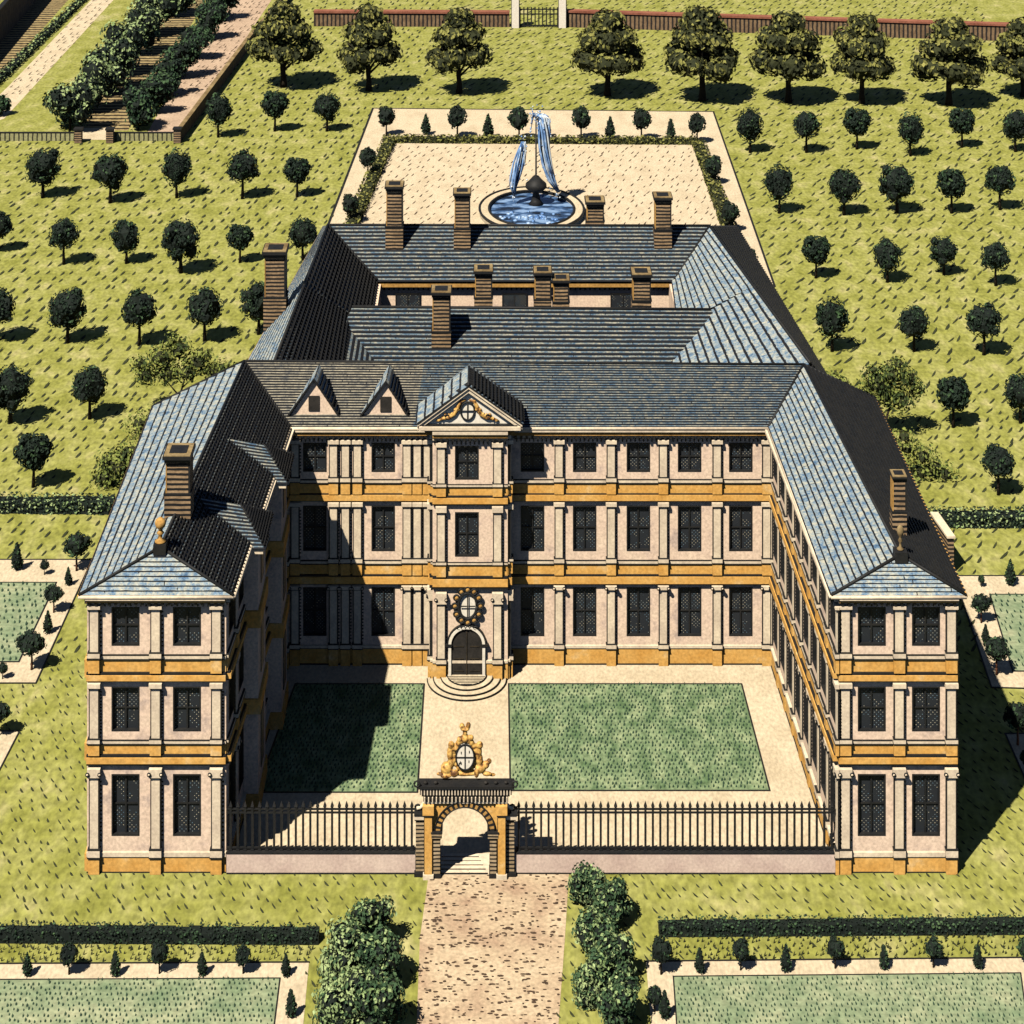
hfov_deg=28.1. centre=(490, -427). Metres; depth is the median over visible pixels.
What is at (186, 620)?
window
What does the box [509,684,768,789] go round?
court lawn
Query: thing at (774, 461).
window
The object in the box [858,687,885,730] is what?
window
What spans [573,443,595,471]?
window
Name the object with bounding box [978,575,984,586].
topiary ball
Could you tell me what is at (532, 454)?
window
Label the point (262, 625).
window
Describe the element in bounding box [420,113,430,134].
topiary cone
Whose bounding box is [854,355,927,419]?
wild tree
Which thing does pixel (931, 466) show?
bush
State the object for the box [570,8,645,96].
avenue tree
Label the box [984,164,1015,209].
orchard tree
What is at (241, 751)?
window
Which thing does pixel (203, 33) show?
garden bush
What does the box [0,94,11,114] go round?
garden bush
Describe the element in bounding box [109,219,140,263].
orchard tree
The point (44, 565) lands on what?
topiary ball
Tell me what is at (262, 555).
window
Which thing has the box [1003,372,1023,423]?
orchard tree
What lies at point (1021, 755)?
topiary ball
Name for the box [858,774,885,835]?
window
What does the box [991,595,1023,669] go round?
side garden lawn
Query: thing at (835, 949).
topiary ball
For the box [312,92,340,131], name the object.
orchard tree
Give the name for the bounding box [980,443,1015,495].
orchard tree
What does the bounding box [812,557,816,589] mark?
window
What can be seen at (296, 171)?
orchard tree
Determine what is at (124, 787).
window
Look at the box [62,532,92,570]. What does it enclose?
topiary ball
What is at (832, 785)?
window
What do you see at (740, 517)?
window
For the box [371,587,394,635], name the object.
window
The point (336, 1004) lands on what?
leafy shrub
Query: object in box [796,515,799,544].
window
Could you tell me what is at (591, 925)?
leafy shrub
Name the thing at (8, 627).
side garden lawn
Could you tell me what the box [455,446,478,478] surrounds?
window
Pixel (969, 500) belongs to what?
grass tufts
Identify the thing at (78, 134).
garden pier
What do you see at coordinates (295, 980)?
parterre path
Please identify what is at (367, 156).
topiary ball
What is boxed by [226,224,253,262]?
orchard tree
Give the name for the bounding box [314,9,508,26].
garden wall
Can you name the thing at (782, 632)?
window
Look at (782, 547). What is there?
window
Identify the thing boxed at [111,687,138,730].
window
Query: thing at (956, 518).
mixed hedge
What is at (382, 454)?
window
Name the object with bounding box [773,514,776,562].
window
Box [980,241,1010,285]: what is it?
orchard tree
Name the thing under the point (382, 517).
window
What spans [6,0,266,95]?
garden weeds
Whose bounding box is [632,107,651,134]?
topiary ball
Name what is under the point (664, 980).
parterre path
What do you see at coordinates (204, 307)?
orchard tree
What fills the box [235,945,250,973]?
topiary ball
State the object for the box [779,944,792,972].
topiary cone
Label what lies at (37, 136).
garden fence
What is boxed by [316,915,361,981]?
leafy shrub
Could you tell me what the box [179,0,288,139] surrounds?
garden wall
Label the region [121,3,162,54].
garden bush
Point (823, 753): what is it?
window
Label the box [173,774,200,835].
window
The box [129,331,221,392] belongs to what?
bush
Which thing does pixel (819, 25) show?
garden wall
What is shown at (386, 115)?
topiary ball
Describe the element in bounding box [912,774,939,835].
window
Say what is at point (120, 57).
garden bush
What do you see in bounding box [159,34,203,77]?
garden bush
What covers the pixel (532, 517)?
window
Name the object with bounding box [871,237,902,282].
orchard tree
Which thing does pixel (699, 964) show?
topiary cone
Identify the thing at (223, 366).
bush
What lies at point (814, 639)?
window
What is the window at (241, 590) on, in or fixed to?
in the palace
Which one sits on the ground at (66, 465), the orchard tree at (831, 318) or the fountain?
the orchard tree at (831, 318)
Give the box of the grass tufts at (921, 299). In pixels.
[431,0,1023,389]
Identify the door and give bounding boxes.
[451,629,481,674]
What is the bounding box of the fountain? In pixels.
[478,105,584,223]
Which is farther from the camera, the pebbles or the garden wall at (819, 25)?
the garden wall at (819, 25)
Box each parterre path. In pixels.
[0,963,308,1023]
[646,958,1023,1023]
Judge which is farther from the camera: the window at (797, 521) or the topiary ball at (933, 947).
the window at (797, 521)
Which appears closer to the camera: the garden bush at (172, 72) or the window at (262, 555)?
the window at (262, 555)
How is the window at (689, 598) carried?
in the palace
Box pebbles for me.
[417,870,566,1023]
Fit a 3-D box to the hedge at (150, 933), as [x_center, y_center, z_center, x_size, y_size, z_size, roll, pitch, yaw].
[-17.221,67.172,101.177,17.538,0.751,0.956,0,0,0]
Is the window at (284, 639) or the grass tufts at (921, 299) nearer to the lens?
the window at (284, 639)
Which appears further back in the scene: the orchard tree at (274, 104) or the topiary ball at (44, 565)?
the orchard tree at (274, 104)
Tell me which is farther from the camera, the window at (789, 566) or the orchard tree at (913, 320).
the orchard tree at (913, 320)
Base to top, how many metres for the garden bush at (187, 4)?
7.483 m
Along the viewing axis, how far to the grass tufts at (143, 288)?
218.14 m
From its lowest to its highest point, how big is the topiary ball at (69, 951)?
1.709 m
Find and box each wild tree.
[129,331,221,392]
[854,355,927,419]
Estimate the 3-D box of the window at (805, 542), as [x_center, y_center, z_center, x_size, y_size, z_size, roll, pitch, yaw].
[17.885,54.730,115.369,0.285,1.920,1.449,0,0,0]
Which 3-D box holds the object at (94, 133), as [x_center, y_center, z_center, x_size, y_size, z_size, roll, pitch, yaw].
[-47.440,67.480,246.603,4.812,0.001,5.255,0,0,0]
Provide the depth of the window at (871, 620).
106.74 m
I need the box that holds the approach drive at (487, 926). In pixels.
[417,874,568,1023]
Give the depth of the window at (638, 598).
126.97 m
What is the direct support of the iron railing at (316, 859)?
on the ground at (66, 465)
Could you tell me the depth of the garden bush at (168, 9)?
297.74 m
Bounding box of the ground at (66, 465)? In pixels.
[0,0,1023,1023]
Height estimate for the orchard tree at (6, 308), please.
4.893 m
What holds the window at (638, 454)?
in the palace
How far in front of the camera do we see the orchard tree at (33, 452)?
150.70 m
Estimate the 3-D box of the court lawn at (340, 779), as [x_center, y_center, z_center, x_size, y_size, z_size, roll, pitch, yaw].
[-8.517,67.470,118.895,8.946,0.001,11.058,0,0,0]
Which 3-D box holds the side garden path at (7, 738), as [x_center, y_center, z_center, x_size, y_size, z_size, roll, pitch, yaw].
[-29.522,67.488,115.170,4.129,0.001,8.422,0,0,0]
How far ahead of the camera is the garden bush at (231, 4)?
308.40 m
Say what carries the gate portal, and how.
on the ground at (66, 465)
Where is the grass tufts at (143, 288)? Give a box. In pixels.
[0,0,439,388]
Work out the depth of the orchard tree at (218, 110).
244.32 m
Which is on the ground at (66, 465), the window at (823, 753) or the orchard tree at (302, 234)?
the orchard tree at (302, 234)
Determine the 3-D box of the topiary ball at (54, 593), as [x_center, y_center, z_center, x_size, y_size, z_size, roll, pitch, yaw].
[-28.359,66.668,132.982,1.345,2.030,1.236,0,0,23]
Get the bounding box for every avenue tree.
[245,0,323,87]
[336,2,402,90]
[424,6,492,93]
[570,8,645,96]
[662,5,740,101]
[748,10,827,102]
[828,13,896,103]
[910,16,988,105]
[987,16,1023,96]
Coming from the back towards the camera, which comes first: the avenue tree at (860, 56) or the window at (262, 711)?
the avenue tree at (860, 56)
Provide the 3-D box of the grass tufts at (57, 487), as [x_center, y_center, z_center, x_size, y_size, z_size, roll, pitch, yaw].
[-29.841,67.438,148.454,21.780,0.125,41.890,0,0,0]
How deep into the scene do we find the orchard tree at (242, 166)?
220.23 m
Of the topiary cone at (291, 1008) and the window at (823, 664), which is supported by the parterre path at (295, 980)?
the topiary cone at (291, 1008)
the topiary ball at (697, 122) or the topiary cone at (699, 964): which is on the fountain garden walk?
the topiary ball at (697, 122)
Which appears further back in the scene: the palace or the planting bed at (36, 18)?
the planting bed at (36, 18)
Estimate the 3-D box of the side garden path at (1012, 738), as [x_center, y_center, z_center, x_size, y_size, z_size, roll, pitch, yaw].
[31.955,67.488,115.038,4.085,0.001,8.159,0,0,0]
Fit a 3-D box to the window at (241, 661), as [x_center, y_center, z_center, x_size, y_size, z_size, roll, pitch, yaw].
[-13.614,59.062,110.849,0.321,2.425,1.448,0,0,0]
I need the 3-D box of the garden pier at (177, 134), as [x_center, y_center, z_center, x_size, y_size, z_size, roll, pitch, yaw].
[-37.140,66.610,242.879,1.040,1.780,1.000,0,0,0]
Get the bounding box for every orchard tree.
[0,210,13,238]
[0,287,15,323]
[0,364,32,423]
[13,432,53,487]
[24,147,61,198]
[46,286,86,343]
[48,217,79,264]
[71,365,108,419]
[90,152,127,203]
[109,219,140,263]
[121,287,157,345]
[161,148,192,197]
[161,217,200,273]
[186,286,223,341]
[205,92,232,137]
[226,149,259,198]
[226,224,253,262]
[239,281,264,334]
[260,90,289,131]
[282,157,311,197]
[288,217,316,260]
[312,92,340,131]
[736,107,763,152]
[762,164,793,213]
[792,111,821,152]
[801,235,831,278]
[815,296,849,351]
[827,167,861,215]
[842,108,871,149]
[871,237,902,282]
[878,163,914,213]
[897,111,924,156]
[898,305,929,351]
[929,235,958,274]
[936,168,965,213]
[936,376,970,427]
[948,107,975,147]
[965,301,1002,355]
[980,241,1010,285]
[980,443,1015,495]
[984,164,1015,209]
[1002,109,1023,151]
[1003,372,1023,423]
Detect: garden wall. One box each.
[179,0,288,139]
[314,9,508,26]
[567,9,1008,40]
[930,512,954,564]
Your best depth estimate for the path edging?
116.17 m
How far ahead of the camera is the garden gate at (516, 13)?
303.96 m
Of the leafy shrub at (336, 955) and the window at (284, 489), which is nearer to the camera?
the leafy shrub at (336, 955)
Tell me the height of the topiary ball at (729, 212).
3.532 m
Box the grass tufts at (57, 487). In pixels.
[0,389,171,652]
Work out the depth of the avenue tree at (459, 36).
264.06 m
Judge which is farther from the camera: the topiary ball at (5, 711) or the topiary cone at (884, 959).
the topiary ball at (5, 711)
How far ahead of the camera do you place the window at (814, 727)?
113.48 m
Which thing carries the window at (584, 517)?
in the palace
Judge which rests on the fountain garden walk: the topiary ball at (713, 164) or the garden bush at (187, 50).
the topiary ball at (713, 164)
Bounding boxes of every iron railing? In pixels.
[226,801,415,873]
[515,801,835,873]
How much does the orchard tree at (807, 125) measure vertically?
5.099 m
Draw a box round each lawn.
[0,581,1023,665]
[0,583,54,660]
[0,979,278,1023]
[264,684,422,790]
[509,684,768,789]
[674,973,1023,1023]
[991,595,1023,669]
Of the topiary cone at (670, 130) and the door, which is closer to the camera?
the door
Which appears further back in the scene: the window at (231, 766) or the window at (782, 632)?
the window at (782, 632)
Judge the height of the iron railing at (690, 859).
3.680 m
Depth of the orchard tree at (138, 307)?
178.25 m
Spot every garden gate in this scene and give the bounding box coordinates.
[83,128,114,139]
[511,0,566,27]
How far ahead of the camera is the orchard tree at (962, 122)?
240.01 m
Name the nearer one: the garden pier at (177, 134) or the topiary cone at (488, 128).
the garden pier at (177, 134)
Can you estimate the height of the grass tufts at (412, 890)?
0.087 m
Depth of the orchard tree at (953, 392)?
161.20 m
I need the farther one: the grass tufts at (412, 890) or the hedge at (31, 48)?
the hedge at (31, 48)
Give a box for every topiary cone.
[11,542,23,569]
[21,952,32,976]
[43,610,52,633]
[64,567,72,584]
[110,950,120,976]
[197,951,207,976]
[281,953,290,977]
[285,988,297,1017]
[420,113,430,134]
[482,113,493,136]
[605,116,615,137]
[658,990,670,1019]
[665,119,675,136]
[694,947,704,973]
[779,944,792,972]
[879,944,889,969]
[972,944,983,969]
[981,624,989,641]
[1004,559,1016,585]
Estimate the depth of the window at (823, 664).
110.96 m
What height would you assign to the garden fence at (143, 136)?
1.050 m
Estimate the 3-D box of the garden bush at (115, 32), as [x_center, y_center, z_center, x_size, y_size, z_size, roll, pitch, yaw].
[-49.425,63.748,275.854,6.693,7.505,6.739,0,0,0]
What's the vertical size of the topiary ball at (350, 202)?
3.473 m
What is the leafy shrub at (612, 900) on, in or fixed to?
on the ground at (66, 465)
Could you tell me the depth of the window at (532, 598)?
126.97 m
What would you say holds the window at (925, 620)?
in the palace
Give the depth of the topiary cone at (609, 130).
244.03 m
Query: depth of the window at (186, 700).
106.74 m
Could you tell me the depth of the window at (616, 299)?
160.90 m
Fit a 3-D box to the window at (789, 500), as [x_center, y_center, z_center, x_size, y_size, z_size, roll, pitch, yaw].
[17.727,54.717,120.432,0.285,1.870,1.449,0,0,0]
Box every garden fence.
[0,132,73,140]
[114,132,172,140]
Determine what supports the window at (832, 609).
in the palace
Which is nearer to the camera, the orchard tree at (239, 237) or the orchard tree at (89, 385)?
the orchard tree at (89, 385)
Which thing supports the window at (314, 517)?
in the palace
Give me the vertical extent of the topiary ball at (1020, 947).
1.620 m
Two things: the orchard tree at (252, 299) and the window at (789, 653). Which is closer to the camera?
the window at (789, 653)
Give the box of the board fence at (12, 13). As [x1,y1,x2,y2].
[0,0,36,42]
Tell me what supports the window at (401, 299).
in the palace
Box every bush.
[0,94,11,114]
[42,82,98,130]
[69,55,114,108]
[80,37,139,95]
[89,437,137,490]
[99,19,147,71]
[120,84,157,129]
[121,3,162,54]
[121,400,159,441]
[131,0,184,33]
[138,75,176,113]
[148,56,188,90]
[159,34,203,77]
[175,0,197,14]
[175,22,214,49]
[193,2,228,37]
[202,0,239,14]
[203,356,236,377]
[824,367,853,384]
[892,427,959,482]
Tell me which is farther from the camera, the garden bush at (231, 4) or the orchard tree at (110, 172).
the garden bush at (231, 4)
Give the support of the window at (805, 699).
in the palace
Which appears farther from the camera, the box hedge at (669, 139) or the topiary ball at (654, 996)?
the box hedge at (669, 139)
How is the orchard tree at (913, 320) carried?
on the ground at (66, 465)
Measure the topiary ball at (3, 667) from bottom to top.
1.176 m
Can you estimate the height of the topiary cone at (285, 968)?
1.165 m
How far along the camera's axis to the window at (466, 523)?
125.22 m
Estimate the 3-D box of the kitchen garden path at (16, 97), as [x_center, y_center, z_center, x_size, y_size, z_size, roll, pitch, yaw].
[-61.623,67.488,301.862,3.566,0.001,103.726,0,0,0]
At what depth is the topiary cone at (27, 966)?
98.44 m
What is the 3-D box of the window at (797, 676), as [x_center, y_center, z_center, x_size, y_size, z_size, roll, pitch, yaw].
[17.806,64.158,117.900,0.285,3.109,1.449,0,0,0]
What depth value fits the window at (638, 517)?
126.97 m
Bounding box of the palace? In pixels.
[77,180,967,874]
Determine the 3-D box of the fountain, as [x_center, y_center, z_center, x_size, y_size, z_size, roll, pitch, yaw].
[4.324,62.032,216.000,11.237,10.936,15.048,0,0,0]
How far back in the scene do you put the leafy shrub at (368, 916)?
100.16 m
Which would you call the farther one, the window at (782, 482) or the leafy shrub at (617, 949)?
the window at (782, 482)
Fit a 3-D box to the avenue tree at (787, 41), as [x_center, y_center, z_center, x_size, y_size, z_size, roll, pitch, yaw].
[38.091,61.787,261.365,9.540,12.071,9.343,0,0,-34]
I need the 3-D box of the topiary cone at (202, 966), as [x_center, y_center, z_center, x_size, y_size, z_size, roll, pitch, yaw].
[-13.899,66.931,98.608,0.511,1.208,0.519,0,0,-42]
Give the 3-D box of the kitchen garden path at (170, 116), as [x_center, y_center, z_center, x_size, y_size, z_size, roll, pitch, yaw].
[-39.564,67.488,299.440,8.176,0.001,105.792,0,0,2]
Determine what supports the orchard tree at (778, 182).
on the ground at (66, 465)
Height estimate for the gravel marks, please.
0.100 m
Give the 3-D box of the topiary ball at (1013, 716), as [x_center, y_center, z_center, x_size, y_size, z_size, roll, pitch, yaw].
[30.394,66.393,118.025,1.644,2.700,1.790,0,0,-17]
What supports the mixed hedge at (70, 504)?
on the ground at (66, 465)
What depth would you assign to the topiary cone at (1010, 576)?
136.42 m
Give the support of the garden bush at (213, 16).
on the ground at (66, 465)
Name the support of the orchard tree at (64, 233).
on the ground at (66, 465)
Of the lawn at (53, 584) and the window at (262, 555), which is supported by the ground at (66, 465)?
the lawn at (53, 584)
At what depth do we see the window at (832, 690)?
108.42 m
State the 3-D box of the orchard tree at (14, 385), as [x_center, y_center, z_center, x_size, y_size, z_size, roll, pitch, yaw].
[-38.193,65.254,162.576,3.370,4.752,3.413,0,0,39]
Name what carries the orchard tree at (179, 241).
on the ground at (66, 465)
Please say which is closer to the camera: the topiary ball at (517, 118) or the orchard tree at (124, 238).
the orchard tree at (124, 238)
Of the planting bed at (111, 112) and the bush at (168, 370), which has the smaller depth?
the bush at (168, 370)
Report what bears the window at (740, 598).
in the palace
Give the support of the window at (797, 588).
in the palace
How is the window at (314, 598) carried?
in the palace
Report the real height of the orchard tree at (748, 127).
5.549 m
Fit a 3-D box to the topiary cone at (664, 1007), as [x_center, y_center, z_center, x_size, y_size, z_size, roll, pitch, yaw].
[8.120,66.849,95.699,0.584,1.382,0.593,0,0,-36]
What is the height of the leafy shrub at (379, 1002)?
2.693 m
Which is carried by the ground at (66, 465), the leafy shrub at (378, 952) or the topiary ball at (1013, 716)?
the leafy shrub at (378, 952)
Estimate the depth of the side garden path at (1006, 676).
132.12 m
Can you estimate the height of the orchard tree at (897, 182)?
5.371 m
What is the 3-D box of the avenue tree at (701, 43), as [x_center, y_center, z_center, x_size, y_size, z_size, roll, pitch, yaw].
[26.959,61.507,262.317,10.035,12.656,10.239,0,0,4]
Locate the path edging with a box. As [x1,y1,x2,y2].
[0,108,1023,1023]
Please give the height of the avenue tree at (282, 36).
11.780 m
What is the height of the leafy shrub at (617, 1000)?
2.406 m
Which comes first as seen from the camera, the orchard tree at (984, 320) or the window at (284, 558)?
the window at (284, 558)
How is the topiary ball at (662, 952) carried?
on the parterre path at (664, 980)
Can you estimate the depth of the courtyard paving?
113.18 m
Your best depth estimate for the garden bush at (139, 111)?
247.75 m
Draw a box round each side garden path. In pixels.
[0,560,90,681]
[0,731,17,765]
[959,576,1023,687]
[1007,734,1023,772]
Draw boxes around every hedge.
[0,0,86,83]
[0,491,115,514]
[0,919,319,945]
[343,135,395,223]
[382,133,696,144]
[658,912,1023,937]
[690,137,736,225]
[928,505,1023,528]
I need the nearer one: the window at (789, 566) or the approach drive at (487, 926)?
the approach drive at (487, 926)
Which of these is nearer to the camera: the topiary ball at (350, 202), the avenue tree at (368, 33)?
the topiary ball at (350, 202)
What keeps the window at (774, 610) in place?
in the palace
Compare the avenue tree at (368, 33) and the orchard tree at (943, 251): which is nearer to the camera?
the orchard tree at (943, 251)
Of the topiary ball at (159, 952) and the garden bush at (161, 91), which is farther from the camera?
the garden bush at (161, 91)
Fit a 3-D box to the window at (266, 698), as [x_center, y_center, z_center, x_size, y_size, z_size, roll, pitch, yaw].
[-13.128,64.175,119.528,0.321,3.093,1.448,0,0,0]
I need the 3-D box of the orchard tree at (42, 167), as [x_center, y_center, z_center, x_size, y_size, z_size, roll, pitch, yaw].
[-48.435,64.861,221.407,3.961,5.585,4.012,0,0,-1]
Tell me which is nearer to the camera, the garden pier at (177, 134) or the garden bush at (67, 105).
the garden pier at (177, 134)
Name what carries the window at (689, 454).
in the palace
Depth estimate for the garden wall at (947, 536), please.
138.97 m
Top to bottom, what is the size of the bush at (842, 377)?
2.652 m
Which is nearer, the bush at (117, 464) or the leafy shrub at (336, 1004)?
the leafy shrub at (336, 1004)
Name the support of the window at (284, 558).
in the palace
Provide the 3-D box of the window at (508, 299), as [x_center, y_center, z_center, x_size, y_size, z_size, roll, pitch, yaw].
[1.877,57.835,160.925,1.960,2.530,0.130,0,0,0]
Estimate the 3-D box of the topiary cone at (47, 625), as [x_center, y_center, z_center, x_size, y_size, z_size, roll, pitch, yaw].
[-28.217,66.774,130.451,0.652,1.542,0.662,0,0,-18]
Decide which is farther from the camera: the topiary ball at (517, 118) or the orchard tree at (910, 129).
the topiary ball at (517, 118)
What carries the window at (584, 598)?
in the palace
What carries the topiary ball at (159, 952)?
on the parterre path at (295, 980)
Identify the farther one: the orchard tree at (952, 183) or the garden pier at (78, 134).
the garden pier at (78, 134)
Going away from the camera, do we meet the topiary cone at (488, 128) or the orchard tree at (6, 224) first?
the orchard tree at (6, 224)
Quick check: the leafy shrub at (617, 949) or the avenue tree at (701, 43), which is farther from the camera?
the avenue tree at (701, 43)
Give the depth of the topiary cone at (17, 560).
138.52 m
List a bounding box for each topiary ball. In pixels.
[0,660,7,678]
[0,701,12,722]
[15,628,46,669]
[39,559,49,574]
[43,584,64,612]
[59,941,78,974]
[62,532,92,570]
[149,940,169,973]
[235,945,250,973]
[342,193,359,218]
[358,146,376,175]
[377,105,395,134]
[447,104,467,134]
[507,106,528,136]
[571,105,590,135]
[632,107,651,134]
[646,984,662,1011]
[650,935,673,974]
[688,112,705,137]
[705,155,722,179]
[720,200,740,224]
[731,937,749,970]
[825,934,846,968]
[924,934,942,967]
[970,593,993,622]
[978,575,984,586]
[983,636,1010,674]
[1002,701,1023,745]
[1016,936,1023,957]
[1019,750,1023,763]
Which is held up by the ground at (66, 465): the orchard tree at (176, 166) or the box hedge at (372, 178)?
the orchard tree at (176, 166)
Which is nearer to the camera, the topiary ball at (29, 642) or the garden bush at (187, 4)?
the topiary ball at (29, 642)
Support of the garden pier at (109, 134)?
on the ground at (66, 465)
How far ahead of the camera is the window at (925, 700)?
106.74 m
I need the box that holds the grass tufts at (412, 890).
[0,650,1023,1023]
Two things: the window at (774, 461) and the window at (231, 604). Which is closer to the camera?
the window at (231, 604)
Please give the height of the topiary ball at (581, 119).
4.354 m
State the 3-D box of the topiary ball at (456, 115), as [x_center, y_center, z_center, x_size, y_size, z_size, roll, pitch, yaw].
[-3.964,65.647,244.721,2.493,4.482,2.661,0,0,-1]
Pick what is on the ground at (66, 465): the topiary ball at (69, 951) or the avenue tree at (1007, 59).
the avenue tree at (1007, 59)
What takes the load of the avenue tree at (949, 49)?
on the ground at (66, 465)
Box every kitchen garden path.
[0,0,112,119]
[148,0,270,131]
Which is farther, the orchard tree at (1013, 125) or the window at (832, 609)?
the orchard tree at (1013, 125)
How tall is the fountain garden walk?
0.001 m
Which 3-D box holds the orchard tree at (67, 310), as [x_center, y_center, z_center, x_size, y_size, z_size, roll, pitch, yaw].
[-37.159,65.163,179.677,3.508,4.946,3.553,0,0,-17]
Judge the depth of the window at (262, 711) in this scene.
113.29 m
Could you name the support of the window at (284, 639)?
in the palace
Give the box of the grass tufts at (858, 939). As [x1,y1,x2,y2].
[0,932,1018,961]
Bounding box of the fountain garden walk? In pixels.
[330,109,772,283]
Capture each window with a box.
[111,607,138,645]
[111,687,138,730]
[111,774,138,835]
[173,607,200,645]
[173,687,200,730]
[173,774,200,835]
[229,601,233,636]
[229,671,233,721]
[229,754,233,815]
[239,576,243,607]
[239,641,243,691]
[239,724,243,792]
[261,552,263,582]
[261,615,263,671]
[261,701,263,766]
[265,658,267,705]
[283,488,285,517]
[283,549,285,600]
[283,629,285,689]
[303,443,326,471]
[303,506,326,550]
[303,587,326,635]
[371,443,394,471]
[371,506,394,550]
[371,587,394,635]
[395,293,419,305]
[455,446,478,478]
[455,512,478,555]
[502,293,526,306]
[521,443,543,471]
[521,506,543,550]
[521,587,543,635]
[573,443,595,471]
[573,506,595,550]
[573,587,595,635]
[610,293,631,306]
[627,443,649,471]
[627,506,649,550]
[627,587,649,635]
[678,443,700,471]
[678,506,700,550]
[678,587,700,635]
[729,443,751,471]
[729,506,751,550]
[729,587,751,635]
[773,455,776,483]
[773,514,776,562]
[773,597,776,649]
[781,476,783,501]
[781,536,783,582]
[781,619,783,670]
[788,494,791,522]
[788,556,791,603]
[788,638,791,694]
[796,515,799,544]
[796,578,799,625]
[796,661,799,719]
[804,536,807,565]
[804,600,807,647]
[804,683,807,743]
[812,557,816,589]
[812,622,816,672]
[812,705,816,770]
[821,580,825,612]
[821,647,825,697]
[821,730,825,798]
[830,601,834,636]
[830,672,834,721]
[830,754,834,825]
[858,607,885,645]
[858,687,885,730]
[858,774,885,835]
[912,607,939,645]
[912,687,939,730]
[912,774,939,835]
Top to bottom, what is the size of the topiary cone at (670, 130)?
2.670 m
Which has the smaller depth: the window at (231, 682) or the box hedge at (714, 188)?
the window at (231, 682)
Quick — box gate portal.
[413,722,517,879]
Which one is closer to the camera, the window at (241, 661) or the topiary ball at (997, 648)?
the window at (241, 661)
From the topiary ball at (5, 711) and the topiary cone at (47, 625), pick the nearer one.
the topiary ball at (5, 711)
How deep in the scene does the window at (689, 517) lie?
126.97 m
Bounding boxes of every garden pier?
[73,127,83,142]
[105,127,114,142]
[172,126,182,142]
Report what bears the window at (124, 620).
in the palace
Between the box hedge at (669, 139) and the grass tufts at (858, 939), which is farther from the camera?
the box hedge at (669, 139)
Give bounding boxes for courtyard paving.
[236,665,826,865]
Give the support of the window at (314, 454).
in the palace
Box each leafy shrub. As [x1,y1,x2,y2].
[311,963,373,1023]
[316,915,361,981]
[345,895,396,937]
[351,923,404,983]
[351,972,407,1023]
[565,859,606,907]
[570,948,610,1010]
[571,906,618,958]
[592,875,634,929]
[593,930,636,980]
[596,970,641,1023]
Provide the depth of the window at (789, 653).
121.10 m
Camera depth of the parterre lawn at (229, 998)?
96.75 m
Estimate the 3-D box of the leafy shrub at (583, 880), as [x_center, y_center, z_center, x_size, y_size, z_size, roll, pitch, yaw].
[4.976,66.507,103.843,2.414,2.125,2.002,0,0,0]
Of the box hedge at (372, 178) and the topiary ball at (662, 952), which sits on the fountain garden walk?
the box hedge at (372, 178)
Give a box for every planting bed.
[0,0,67,71]
[81,0,202,129]
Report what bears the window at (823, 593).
in the palace
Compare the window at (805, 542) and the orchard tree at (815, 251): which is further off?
the orchard tree at (815, 251)
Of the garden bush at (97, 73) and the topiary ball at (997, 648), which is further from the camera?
the garden bush at (97, 73)
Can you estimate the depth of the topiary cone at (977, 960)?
98.97 m
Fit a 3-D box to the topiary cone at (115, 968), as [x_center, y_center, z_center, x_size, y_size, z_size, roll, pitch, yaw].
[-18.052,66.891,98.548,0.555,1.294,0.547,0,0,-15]
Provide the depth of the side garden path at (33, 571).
135.68 m
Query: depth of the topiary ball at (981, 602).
131.52 m
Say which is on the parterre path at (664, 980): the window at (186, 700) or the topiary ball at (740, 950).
the topiary ball at (740, 950)
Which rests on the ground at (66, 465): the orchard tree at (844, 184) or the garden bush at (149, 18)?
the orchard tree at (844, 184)
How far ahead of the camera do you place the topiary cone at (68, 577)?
136.48 m
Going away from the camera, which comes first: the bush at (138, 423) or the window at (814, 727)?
the window at (814, 727)
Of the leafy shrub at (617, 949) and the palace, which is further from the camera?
the palace
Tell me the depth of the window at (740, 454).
126.97 m
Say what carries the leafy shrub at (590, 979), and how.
on the ground at (66, 465)
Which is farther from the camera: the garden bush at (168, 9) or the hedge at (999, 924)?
the garden bush at (168, 9)
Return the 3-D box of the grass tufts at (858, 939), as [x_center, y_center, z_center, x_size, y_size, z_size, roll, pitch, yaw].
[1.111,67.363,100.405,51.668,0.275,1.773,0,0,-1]
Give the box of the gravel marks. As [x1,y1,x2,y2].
[365,145,715,225]
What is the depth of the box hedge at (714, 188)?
224.95 m
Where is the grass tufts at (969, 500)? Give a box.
[862,389,1023,651]

